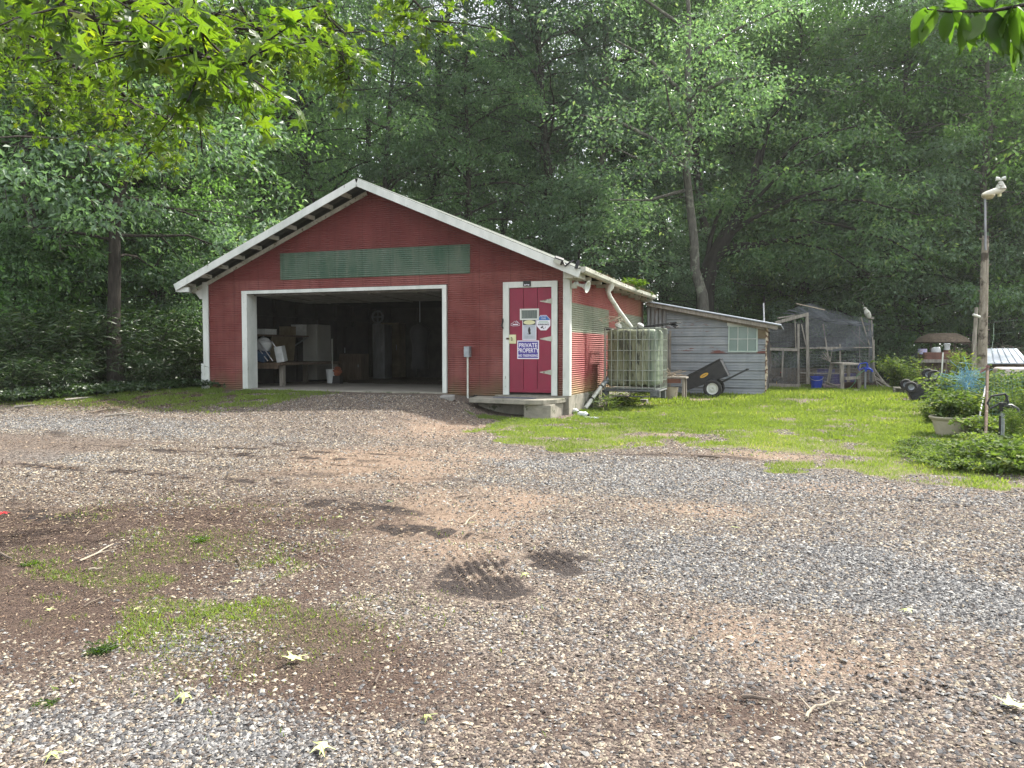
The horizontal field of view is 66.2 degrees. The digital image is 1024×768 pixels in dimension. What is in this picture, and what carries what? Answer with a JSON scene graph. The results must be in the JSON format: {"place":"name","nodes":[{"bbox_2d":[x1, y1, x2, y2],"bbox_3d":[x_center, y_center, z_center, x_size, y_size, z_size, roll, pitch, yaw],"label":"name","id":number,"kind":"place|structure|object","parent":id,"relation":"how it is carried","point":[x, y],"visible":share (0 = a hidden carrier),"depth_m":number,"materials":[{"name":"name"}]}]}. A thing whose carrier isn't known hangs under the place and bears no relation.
{"place":"outdoors","nodes":[
{"label":"outdoors","id":0,"kind":"place"},
{"bbox_2d":[0,350,1023,767],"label":"ground","id":1,"kind":"structure","parent":0,"point":[478,592],"depth_m":4.47,"materials":[{"name":"soil"}]},
{"bbox_2d":[0,315,58,389],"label":"cane thicket","id":2,"kind":"object","parent":1,"relation":"on","point":[23,339],"visible":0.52,"depth_m":17.15,"materials":[{"name":"green plant"}]},
{"bbox_2d":[0,355,69,390],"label":"cane thicket","id":3,"kind":"object","parent":1,"relation":"on","point":[4,384],"visible":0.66,"depth_m":16.49,"materials":[{"name":"green plant"}]},
{"bbox_2d":[0,215,82,384],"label":"understory tree","id":4,"kind":"object","parent":1,"relation":"on","point":[10,249],"visible":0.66,"depth_m":18.40,"materials":[{"name":"green plant"}]},
{"bbox_2d":[0,348,112,388],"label":"cane thicket","id":5,"kind":"object","parent":1,"relation":"on","point":[68,374],"visible":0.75,"depth_m":16.92,"materials":[{"name":"green plant"}]},
{"bbox_2d":[0,304,114,386],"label":"cane thicket","id":6,"kind":"object","parent":1,"relation":"on","point":[15,318],"visible":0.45,"depth_m":17.66,"materials":[{"name":"green plant"}]},
{"bbox_2d":[1,300,141,384],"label":"cane thicket","id":7,"kind":"object","parent":1,"relation":"on","point":[75,331],"visible":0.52,"depth_m":18.13,"materials":[{"name":"green plant"}]},
{"bbox_2d":[0,203,166,383],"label":"understory tree","id":8,"kind":"object","parent":1,"relation":"on","point":[102,298],"visible":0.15,"depth_m":20.57,"materials":[{"name":"green plant"}]},
{"bbox_2d":[0,43,174,320],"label":"forest tree","id":9,"kind":"object","parent":1,"relation":"on","point":[2,191],"visible":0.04,"depth_m":20.65,"materials":[{"name":"green plant"}]},
{"bbox_2d":[25,300,165,383],"bbox_3d":[-10.466,-0.979,19.779,3.213,2.310,3.650,-2,3,-32],"label":"cane thicket","id":10,"kind":"object","parent":1,"relation":"on","point":[104,369],"visible":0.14,"depth_m":19.36,"materials":[{"name":"green plant"}]},
{"bbox_2d":[36,381,181,394],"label":"ground ivy","id":11,"kind":"object","parent":1,"relation":"on","point":[125,388],"visible":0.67,"depth_m":16.64,"materials":[{"name":"green plant"}]},
{"bbox_2d":[0,0,225,354],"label":"light green tree","id":12,"kind":"object","parent":1,"relation":"on","point":[102,196],"visible":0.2,"depth_m":19.47,"materials":[{"name":"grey plant"}]},
{"bbox_2d":[58,304,197,380],"bbox_3d":[-9.053,-0.865,19.061,2.945,2.118,3.346,0,2,5],"label":"cane thicket","id":13,"kind":"object","parent":1,"relation":"on","point":[146,348],"visible":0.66,"depth_m":18.61,"materials":[{"name":"green plant"}]},
{"bbox_2d":[0,0,275,364],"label":"forest tree","id":14,"kind":"object","parent":1,"relation":"on","point":[214,156],"visible":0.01,"depth_m":23.86,"materials":[{"name":"green plant"}]},
{"bbox_2d":[39,186,241,380],"bbox_3d":[-9.815,-2.664,21.215,5.470,5.479,5.089,-2,4,-45],"label":"understory tree","id":15,"kind":"object","parent":1,"relation":"on","point":[168,302],"visible":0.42,"depth_m":20.71,"materials":[{"name":"green plant"}]},
{"bbox_2d":[2,48,286,372],"bbox_3d":[-13.589,-8.390,27.197,10.303,16.247,10.247,-2,3,-35],"label":"light green tree","id":16,"kind":"object","parent":1,"relation":"on","point":[256,176],"visible":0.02,"depth_m":26.05,"materials":[{"name":"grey plant"}]},
{"bbox_2d":[97,350,206,382],"bbox_3d":[-8.201,-0.297,18.042,2.590,0.976,2.034,2,3,34],"label":"cane thicket","id":17,"kind":"object","parent":1,"relation":"on","point":[149,370],"visible":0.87,"depth_m":17.89,"materials":[{"name":"green plant"}]},
{"bbox_2d":[103,310,202,378],"bbox_3d":[-8.659,-0.880,20.107,3.194,2.021,2.811,0,2,2],"label":"cane thicket","id":18,"kind":"object","parent":1,"relation":"on","point":[189,353],"visible":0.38,"depth_m":19.81,"materials":[{"name":"green plant"}]},
{"bbox_2d":[0,0,318,381],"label":"forest tree","id":19,"kind":"object","parent":1,"relation":"on","point":[115,206],"visible":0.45,"depth_m":18.54,"materials":[{"name":"green plant"}]},
{"bbox_2d":[145,311,202,378],"bbox_3d":[-8.311,-0.962,20.924,2.945,2.118,3.346,0,3,10],"label":"cane thicket","id":20,"kind":"object","parent":1,"relation":"on","point":[197,371],"visible":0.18,"depth_m":20.64,"materials":[{"name":"green plant"}]},
{"bbox_2d":[29,0,336,375],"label":"light green tree","id":21,"kind":"object","parent":1,"relation":"on","point":[223,184],"visible":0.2,"depth_m":22.71,"materials":[{"name":"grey plant"}]},
{"bbox_2d":[25,0,352,371],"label":"forest tree","id":22,"kind":"object","parent":1,"relation":"on","point":[280,193],"visible":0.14,"depth_m":26.68,"materials":[{"name":"green plant"}]},
{"bbox_2d":[123,190,258,377],"bbox_3d":[-9.303,-2.860,24.410,5.054,6.613,5.669,-2,3,-44],"label":"understory tree","id":23,"kind":"object","parent":1,"relation":"on","point":[206,246],"visible":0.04,"depth_m":24.17,"materials":[{"name":"green plant"}]},
{"bbox_2d":[0,0,512,190],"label":"sweetgum tree","id":24,"kind":"object","parent":1,"relation":"on","point":[203,57],"visible":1,"depth_m":4.93,"materials":[{"name":"green plant"}]},
{"bbox_2d":[96,0,436,326],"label":"forest tree","id":25,"kind":"object","parent":1,"relation":"on","point":[300,180],"visible":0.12,"depth_m":29.37,"materials":[{"name":"green plant"}]},
{"bbox_2d":[238,0,411,218],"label":"tree","id":26,"kind":"object","parent":1,"relation":"on","point":[302,158],"visible":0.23,"depth_m":32.15,"materials":[{"name":"green plant"}]},
{"bbox_2d":[0,383,692,745],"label":"sparse grass","id":27,"kind":"structure","parent":1,"relation":"on","point":[282,395],"depth_m":5.08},
{"bbox_2d":[274,0,461,216],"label":"forest tree","id":28,"kind":"object","parent":1,"relation":"on","point":[362,124],"visible":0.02,"depth_m":45.47,"materials":[{"name":"green plant"}]},
{"bbox_2d":[276,0,518,216],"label":"forest tree","id":29,"kind":"object","parent":1,"relation":"on","point":[373,171],"visible":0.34,"depth_m":33.23,"materials":[{"name":"green plant"}]},
{"bbox_2d":[173,178,656,414],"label":"garage","id":30,"kind":"structure","parent":1,"relation":"on","point":[356,253],"depth_m":16.43,"materials":[{"name":"wood"}]},
{"bbox_2d":[257,361,341,385],"bbox_3d":[-5.539,-0.278,19.823,1.200,0.560,2.700,1,3,20],"label":"workbench","id":31,"kind":"object","parent":30,"relation":"on","point":[280,366],"visible":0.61,"depth_m":18.86,"materials":[{"name":"brown wood"}]},
{"bbox_2d":[269,336,295,360],"bbox_3d":[-5.864,-0.909,20.073,0.106,0.639,1.000,1,3,20],"label":"cardboard box","id":32,"kind":"object","parent":31,"relation":"on","point":[288,343],"visible":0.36,"depth_m":20.15,"materials":[{"name":"cardboard"}]},
{"bbox_2d":[303,324,330,381],"bbox_3d":[-5.467,-0.854,21.672,0.624,1.550,0.730,1,3,20],"label":"refrigerator","id":33,"kind":"object","parent":30,"relation":"in","point":[317,344],"visible":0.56,"depth_m":21.37,"materials":[{"name":"metal"}]},
{"bbox_2d":[254,289,447,303],"bbox_3d":[-3.230,-1.961,17.796,4.670,0.121,2.100,1,3,20],"label":"overhead door","id":34,"kind":"structure","parent":30,"relation":"in","point":[417,294],"depth_m":17.50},
{"bbox_2d":[340,354,368,379],"bbox_3d":[-4.527,-0.488,22.486,0.700,0.750,0.490,1,3,20],"label":"cabinet","id":35,"kind":"object","parent":30,"relation":"on","point":[354,366],"visible":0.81,"depth_m":22.28,"materials":[{"name":"brown wood"}]},
{"bbox_2d":[340,355,359,378],"bbox_3d":[-4.603,-0.489,22.274,0.660,0.670,0.039,1,3,20],"label":"door","id":36,"kind":"structure","parent":35,"relation":"in","point":[350,366],"depth_m":22.26,"materials":[{"name":"brown wood"}]},
{"bbox_2d":[373,324,391,378],"bbox_3d":[-3.896,-0.968,23.514,0.400,1.620,0.490,1,3,20],"label":"white cabinet","id":37,"kind":"object","parent":30,"relation":"on","point":[382,351],"visible":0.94,"depth_m":23.32,"materials":[{"name":"metal"}]},
{"bbox_2d":[376,323,405,376],"bbox_3d":[-3.791,-1.053,24.537,0.800,1.700,0.490,1,3,20],"label":"cabinet","id":38,"kind":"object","parent":30,"relation":"on","point":[398,349],"depth_m":24.27,"materials":[{"name":"wood"}]},
{"bbox_2d":[410,301,429,368],"bbox_3d":[-2.275,-1.325,19.394,0.500,1.890,0.500,1,3,20],"label":"hanging coat","id":39,"kind":"object","parent":30,"relation":"hanging from","point":[419,333],"visible":0.97,"depth_m":19.24,"materials":[{"name":"fabric"}]},
{"bbox_2d":[506,287,551,392],"bbox_3d":[0.339,-0.848,15.248,0.937,2.034,0.090,1,3,20],"label":"side door","id":40,"kind":"structure","parent":30,"relation":"in","point":[526,375],"depth_m":15.24,"materials":[{"name":"paint"}]},
{"bbox_2d":[517,340,538,358],"bbox_3d":[0.312,-0.666,15.259,0.445,0.360,0.007,1,3,20],"label":"property sign","id":41,"kind":"object","parent":40,"relation":"attached to","point":[527,349],"visible":1,"depth_m":15.26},
{"bbox_2d":[345,0,544,221],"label":"pine tree","id":42,"kind":"object","parent":1,"relation":"on","point":[440,72],"visible":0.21,"depth_m":34.52,"materials":[{"name":"green plant"}]},
{"bbox_2d":[375,0,533,227],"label":"pine tree","id":43,"kind":"object","parent":1,"relation":"on","point":[463,110],"visible":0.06,"depth_m":46.13,"materials":[{"name":"green plant"}]},
{"bbox_2d":[369,13,582,256],"bbox_3d":[-1.892,-7.849,32.529,9.663,15.005,9.478,0,2,1],"label":"forest tree","id":44,"kind":"object","parent":1,"relation":"on","point":[437,137],"visible":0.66,"depth_m":32.00,"materials":[{"name":"green plant"}]},
{"bbox_2d":[0,27,1019,353],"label":"distant woods","id":45,"kind":"object","parent":1,"relation":"on","point":[574,211],"depth_m":63.06,"materials":[{"name":"green plant"}]},
{"bbox_2d":[0,391,1023,767],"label":"leaf litter","id":46,"kind":"object","parent":1,"relation":"on","point":[34,593],"visible":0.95,"depth_m":5.95,"materials":[{"name":"plant"}]},
{"bbox_2d":[425,0,601,235],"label":"forest tree","id":47,"kind":"object","parent":1,"relation":"on","point":[497,2],"visible":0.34,"depth_m":36.13,"materials":[{"name":"green plant"}]},
{"bbox_2d":[469,396,565,418],"bbox_3d":[0.022,0.491,14.895,1.827,0.450,0.958,1,3,20],"label":"doorstep","id":48,"kind":"object","parent":1,"relation":"on","point":[544,407],"visible":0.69,"depth_m":14.62,"materials":[{"name":"concrete"}]},
{"bbox_2d":[399,0,669,262],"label":"forest tree","id":49,"kind":"object","parent":1,"relation":"on","point":[556,160],"visible":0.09,"depth_m":41.43,"materials":[{"name":"green plant"}]},
{"bbox_2d":[456,23,620,260],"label":"forest tree","id":50,"kind":"object","parent":1,"relation":"on","point":[573,46],"visible":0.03,"depth_m":58.57,"materials":[{"name":"green plant"}]},
{"bbox_2d":[444,0,641,253],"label":"pine tree","id":51,"kind":"object","parent":1,"relation":"on","point":[545,136],"visible":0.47,"depth_m":34.47,"materials":[{"name":"green plant"}]},
{"bbox_2d":[498,156,695,328],"bbox_3d":[2.972,-4.522,31.041,8.660,8.675,8.058,0,2,3],"label":"understory tree","id":52,"kind":"object","parent":1,"relation":"on","point":[580,225],"visible":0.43,"depth_m":30.65,"materials":[{"name":"green plant"}]},
{"bbox_2d":[498,0,730,308],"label":"forest tree","id":53,"kind":"object","parent":1,"relation":"on","point":[608,27],"visible":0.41,"depth_m":35.94,"materials":[{"name":"green plant"}]},
{"bbox_2d":[542,0,703,294],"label":"forest tree","id":54,"kind":"object","parent":1,"relation":"on","point":[634,88],"visible":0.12,"depth_m":39.65,"materials":[{"name":"green plant"}]},
{"bbox_2d":[602,327,667,398],"bbox_3d":[2.661,-0.450,16.975,1.231,1.530,1.072,1,3,20],"label":"water tank","id":55,"kind":"object","parent":1,"relation":"on","point":[636,360],"visible":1,"depth_m":16.58,"materials":[{"name":"plastic"}]},
{"bbox_2d":[581,0,717,302],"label":"forest tree","id":56,"kind":"object","parent":1,"relation":"on","point":[669,163],"visible":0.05,"depth_m":47.23,"materials":[{"name":"green plant"}]},
{"bbox_2d":[529,0,813,310],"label":"pale trunk tree","id":57,"kind":"object","parent":1,"relation":"on","point":[685,167],"visible":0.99,"depth_m":28.12,"materials":[{"name":"green plant"}]},
{"bbox_2d":[598,204,749,328],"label":"understory tree","id":58,"kind":"object","parent":1,"relation":"on","point":[675,240],"visible":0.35,"depth_m":32.08,"materials":[{"name":"green plant"}]},
{"bbox_2d":[600,0,780,312],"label":"forest tree","id":59,"kind":"object","parent":1,"relation":"on","point":[696,47],"visible":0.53,"depth_m":36.79,"materials":[{"name":"green plant"}]},
{"bbox_2d":[661,237,752,315],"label":"understory tree","id":60,"kind":"object","parent":1,"relation":"on","point":[719,299],"visible":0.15,"depth_m":35.92,"materials":[{"name":"green plant"}]},
{"bbox_2d":[646,302,783,393],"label":"shed","id":61,"kind":"structure","parent":1,"relation":"on","point":[696,339],"depth_m":21.56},
{"bbox_2d":[728,326,757,351],"bbox_3d":[6.269,-1.224,21.323,0.770,0.720,0.050,1,3,20],"label":"window","id":62,"kind":"structure","parent":61,"relation":"in","point":[740,338],"depth_m":21.33,"materials":[{"name":"glass"}]},
{"bbox_2d":[687,358,748,397],"bbox_3d":[5.275,-0.162,20.319,1.661,1.006,0.930,1,3,20],"label":"garden cart","id":63,"kind":"object","parent":1,"relation":"on","point":[710,376],"visible":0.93,"depth_m":20.01,"materials":[{"name":"black plastic"}]},
{"bbox_2d":[462,383,1023,490],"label":"lawn grass","id":64,"kind":"structure","parent":1,"relation":"on","point":[745,418],"depth_m":12.88,"materials":[{"name":"plant"}]},
{"bbox_2d":[622,0,864,332],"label":"forest tree","id":65,"kind":"object","parent":1,"relation":"on","point":[721,180],"visible":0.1,"depth_m":40.61,"materials":[{"name":"green plant"}]},
{"bbox_2d":[647,18,841,360],"bbox_3d":[11.875,-9.653,41.911,11.325,17.958,11.387,1,3,16],"label":"light green tree","id":66,"kind":"object","parent":1,"relation":"on","point":[780,52],"visible":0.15,"depth_m":39.11,"materials":[{"name":"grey plant"}]},
{"bbox_2d":[722,205,829,359],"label":"light green tree","id":67,"kind":"object","parent":1,"relation":"on","point":[752,309],"visible":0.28,"depth_m":39.43,"materials":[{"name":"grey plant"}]},
{"bbox_2d":[660,0,920,365],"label":"light green tree","id":68,"kind":"object","parent":1,"relation":"on","point":[791,131],"depth_m":41.92,"materials":[{"name":"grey plant"}]},
{"bbox_2d":[700,4,896,352],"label":"light green tree","id":69,"kind":"object","parent":1,"relation":"on","point":[820,15],"visible":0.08,"depth_m":40.10,"materials":[{"name":"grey plant"}]},
{"bbox_2d":[675,0,953,367],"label":"forest tree","id":70,"kind":"object","parent":1,"relation":"on","point":[815,101],"visible":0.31,"depth_m":38.03,"materials":[{"name":"green plant"}]},
{"bbox_2d":[672,66,958,312],"bbox_3d":[11.444,-5.876,30.218,10.476,11.958,7.634,1,3,20],"label":"dark branching tree","id":71,"kind":"object","parent":1,"relation":"on","point":[719,249],"visible":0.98,"depth_m":30.05,"materials":[{"name":"green plant"}]},
{"bbox_2d":[768,303,874,387],"bbox_3d":[11.506,-1.486,29.235,3.983,3.159,6.292,1,3,20],"label":"chicken run","id":72,"kind":"object","parent":1,"relation":"on","point":[799,338],"visible":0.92,"depth_m":27.13,"materials":[{"name":"grey wood"}]},
{"bbox_2d":[825,362,860,388],"bbox_3d":[10.573,-0.215,25.136,0.986,0.945,2.375,0,3,10],"label":"work table","id":73,"kind":"object","parent":1,"relation":"on","point":[848,378],"visible":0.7,"depth_m":24.62,"materials":[{"name":"grey wood"}]},
{"bbox_2d":[726,1,978,367],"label":"light green tree","id":74,"kind":"object","parent":1,"relation":"on","point":[850,44],"visible":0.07,"depth_m":39.91,"materials":[{"name":"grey plant"}]},
{"bbox_2d":[762,157,990,372],"bbox_3d":[16.268,-5.228,36.081,10.028,10.044,9.331,0,2,-3],"label":"understory tree","id":75,"kind":"object","parent":1,"relation":"on","point":[817,294],"visible":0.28,"depth_m":35.42,"materials":[{"name":"green plant"}]},
{"bbox_2d":[753,0,1023,359],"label":"light green tree","id":76,"kind":"object","parent":1,"relation":"on","point":[875,36],"visible":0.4,"depth_m":34.00,"materials":[{"name":"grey plant"}]},
{"bbox_2d":[758,0,1023,354],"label":"forest tree","id":77,"kind":"object","parent":1,"relation":"on","point":[900,4],"visible":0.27,"depth_m":35.39,"materials":[{"name":"green plant"}]},
{"bbox_2d":[870,353,925,389],"bbox_3d":[11.770,-0.321,23.941,1.594,1.267,1.473,1,3,25],"label":"garden shrub","id":78,"kind":"object","parent":1,"relation":"on","point":[898,375],"visible":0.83,"depth_m":23.88,"materials":[{"name":"green plant"}]},
{"bbox_2d":[779,126,1023,366],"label":"understory tree","id":79,"kind":"object","parent":1,"relation":"on","point":[936,175],"visible":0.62,"depth_m":32.50,"materials":[{"name":"green plant"}]},
{"bbox_2d":[805,0,1023,363],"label":"light green tree","id":80,"kind":"object","parent":1,"relation":"on","point":[1017,91],"visible":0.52,"depth_m":32.83,"materials":[{"name":"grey plant"}]},
{"bbox_2d":[900,368,940,400],"bbox_3d":[9.780,0.030,18.593,1.187,0.789,0.665,0,2,-1],"label":"upturned cart","id":81,"kind":"object","parent":1,"relation":"on","point":[913,390],"visible":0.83,"depth_m":18.41,"materials":[{"name":"black plastic"}]},
{"bbox_2d":[914,352,967,379],"bbox_3d":[16.102,-0.527,29.457,1.797,1.325,1.058,1,3,15],"label":"red counter","id":82,"kind":"object","parent":1,"relation":"on","point":[934,359],"visible":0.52,"depth_m":29.25,"materials":[{"name":"wood"}]},
{"bbox_2d":[914,333,970,351],"bbox_3d":[16.981,-1.001,31.029,2.000,2.035,1.970,1,3,20],"label":"patio umbrella","id":83,"kind":"object","parent":1,"relation":"on","point":[931,338],"visible":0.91,"depth_m":30.36,"materials":[{"name":"brown fabric"}]},
{"bbox_2d":[911,370,977,398],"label":"garden plant","id":84,"kind":"object","parent":1,"relation":"on","point":[931,387],"visible":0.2,"depth_m":14.69,"materials":[{"name":"green plant"}]},
{"bbox_2d":[906,451,992,470],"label":"garden weed","id":85,"kind":"object","parent":1,"relation":"on","point":[938,461],"visible":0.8,"depth_m":8.16,"materials":[{"name":"green plant"}]},
{"bbox_2d":[879,0,1023,350],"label":"forest tree","id":86,"kind":"object","parent":1,"relation":"on","point":[1019,66],"visible":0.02,"depth_m":37.47,"materials":[{"name":"green plant"}]},
{"bbox_2d":[928,414,975,435],"bbox_3d":[6.446,0.614,11.487,0.634,0.290,0.634,1,3,20],"label":"flower pot","id":87,"kind":"object","parent":1,"relation":"on","point":[941,426],"visible":0.43,"depth_m":11.32,"materials":[{"name":"beige plastic"}]},
{"bbox_2d":[920,387,994,417],"bbox_3d":[6.526,0.349,11.525,1.023,0.581,1.048,1,3,24],"label":"potted plant","id":88,"kind":"object","parent":87,"relation":"in","point":[947,404],"visible":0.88,"depth_m":11.39,"materials":[{"name":"green plant"}]},
{"bbox_2d":[888,0,1023,349],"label":"light green tree","id":89,"kind":"object","parent":1,"relation":"on","point":[997,98],"visible":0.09,"depth_m":36.03,"materials":[{"name":"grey plant"}]},
{"bbox_2d":[945,348,981,378],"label":"garden shrub","id":90,"kind":"object","parent":1,"relation":"on","point":[962,360],"visible":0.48,"depth_m":17.46,"materials":[{"name":"green plant"}]},
{"bbox_2d":[910,0,1023,72],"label":"cherry tree","id":91,"kind":"object","parent":1,"relation":"on","point":[998,28],"visible":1,"depth_m":2.90,"materials":[{"name":"green plant"}]},
{"bbox_2d":[912,189,1023,354],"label":"understory tree","id":92,"kind":"object","parent":1,"relation":"on","point":[1013,342],"visible":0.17,"depth_m":34.04,"materials":[{"name":"green plant"}]},
{"bbox_2d":[925,166,1023,350],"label":"understory tree","id":93,"kind":"object","parent":1,"relation":"on","point":[1009,196],"visible":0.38,"depth_m":32.91,"materials":[{"name":"green plant"}]},
{"bbox_2d":[931,434,1023,473],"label":"garden weed","id":94,"kind":"object","parent":1,"relation":"on","point":[1009,452],"visible":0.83,"depth_m":8.25,"materials":[{"name":"green plant"}]},
{"bbox_2d":[945,383,1013,416],"bbox_3d":[7.435,0.368,12.616,0.913,0.785,0.988,-2,3,-37],"label":"garden plant","id":95,"kind":"object","parent":1,"relation":"on","point":[976,410],"visible":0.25,"depth_m":12.54,"materials":[{"name":"green plant"}]},
{"bbox_2d":[975,388,984,434],"bbox_3d":[6.804,0.396,11.406,0.024,0.736,1.283,2,3,37],"label":"steel stake","id":96,"kind":"object","parent":1,"relation":"on","point":[982,402],"visible":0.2,"depth_m":11.55,"materials":[{"name":"metal"}]},
{"bbox_2d":[937,357,991,398],"bbox_3d":[7.553,-0.088,13.137,0.711,0.749,3.060,1,3,20],"label":"blue netting","id":97,"kind":"object","parent":96,"relation":"attached to","point":[967,377],"visible":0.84,"depth_m":12.80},
{"bbox_2d":[938,413,1023,436],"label":"garden weed","id":98,"kind":"object","parent":1,"relation":"on","point":[976,425],"visible":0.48,"depth_m":10.87,"materials":[{"name":"green plant"}]},
{"bbox_2d":[952,455,1023,473],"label":"garden weed","id":99,"kind":"object","parent":1,"relation":"on","point":[998,466],"visible":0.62,"depth_m":7.94,"materials":[{"name":"green plant"}]},
{"bbox_2d":[976,176,1006,379],"bbox_3d":[13.400,-2.716,22.082,0.863,6.208,0.448,-1,3,-22],"label":"lamp pole","id":100,"kind":"object","parent":1,"relation":"on","point":[983,329],"visible":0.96,"depth_m":21.92,"materials":[{"name":"brown wood"}]},
{"bbox_2d":[977,364,1023,412],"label":"garden plant","id":101,"kind":"object","parent":1,"relation":"on","point":[1019,384],"visible":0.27,"depth_m":13.45,"materials":[{"name":"green plant"}]},
{"bbox_2d":[987,393,1019,439],"bbox_3d":[6.175,0.492,9.880,0.364,0.762,0.088,1,3,31],"label":"yard hydrant","id":102,"kind":"object","parent":1,"relation":"on","point":[1002,420],"visible":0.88,"depth_m":9.86,"materials":[{"name":"metal"}]},
{"bbox_2d":[987,348,1023,379],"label":"metal roof hutch","id":103,"kind":"object","parent":1,"relation":"on","point":[1007,357],"visible":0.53,"depth_m":26.18,"materials":[{"name":"metal"}]},
{"bbox_2d":[1002,405,1023,439],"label":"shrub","id":104,"kind":"object","parent":1,"relation":"on","point":[1014,420],"visible":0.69,"depth_m":9.54,"materials":[{"name":"green plant"}]},
{"bbox_2d":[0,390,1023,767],"bbox_3d":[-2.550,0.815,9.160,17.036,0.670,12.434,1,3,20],"label":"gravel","id":105,"kind":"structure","parent":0,"point":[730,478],"depth_m":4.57,"materials":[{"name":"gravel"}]},
{"bbox_2d":[214,0,1019,347],"label":"sky","id":106,"kind":"structure","parent":0,"point":[214,0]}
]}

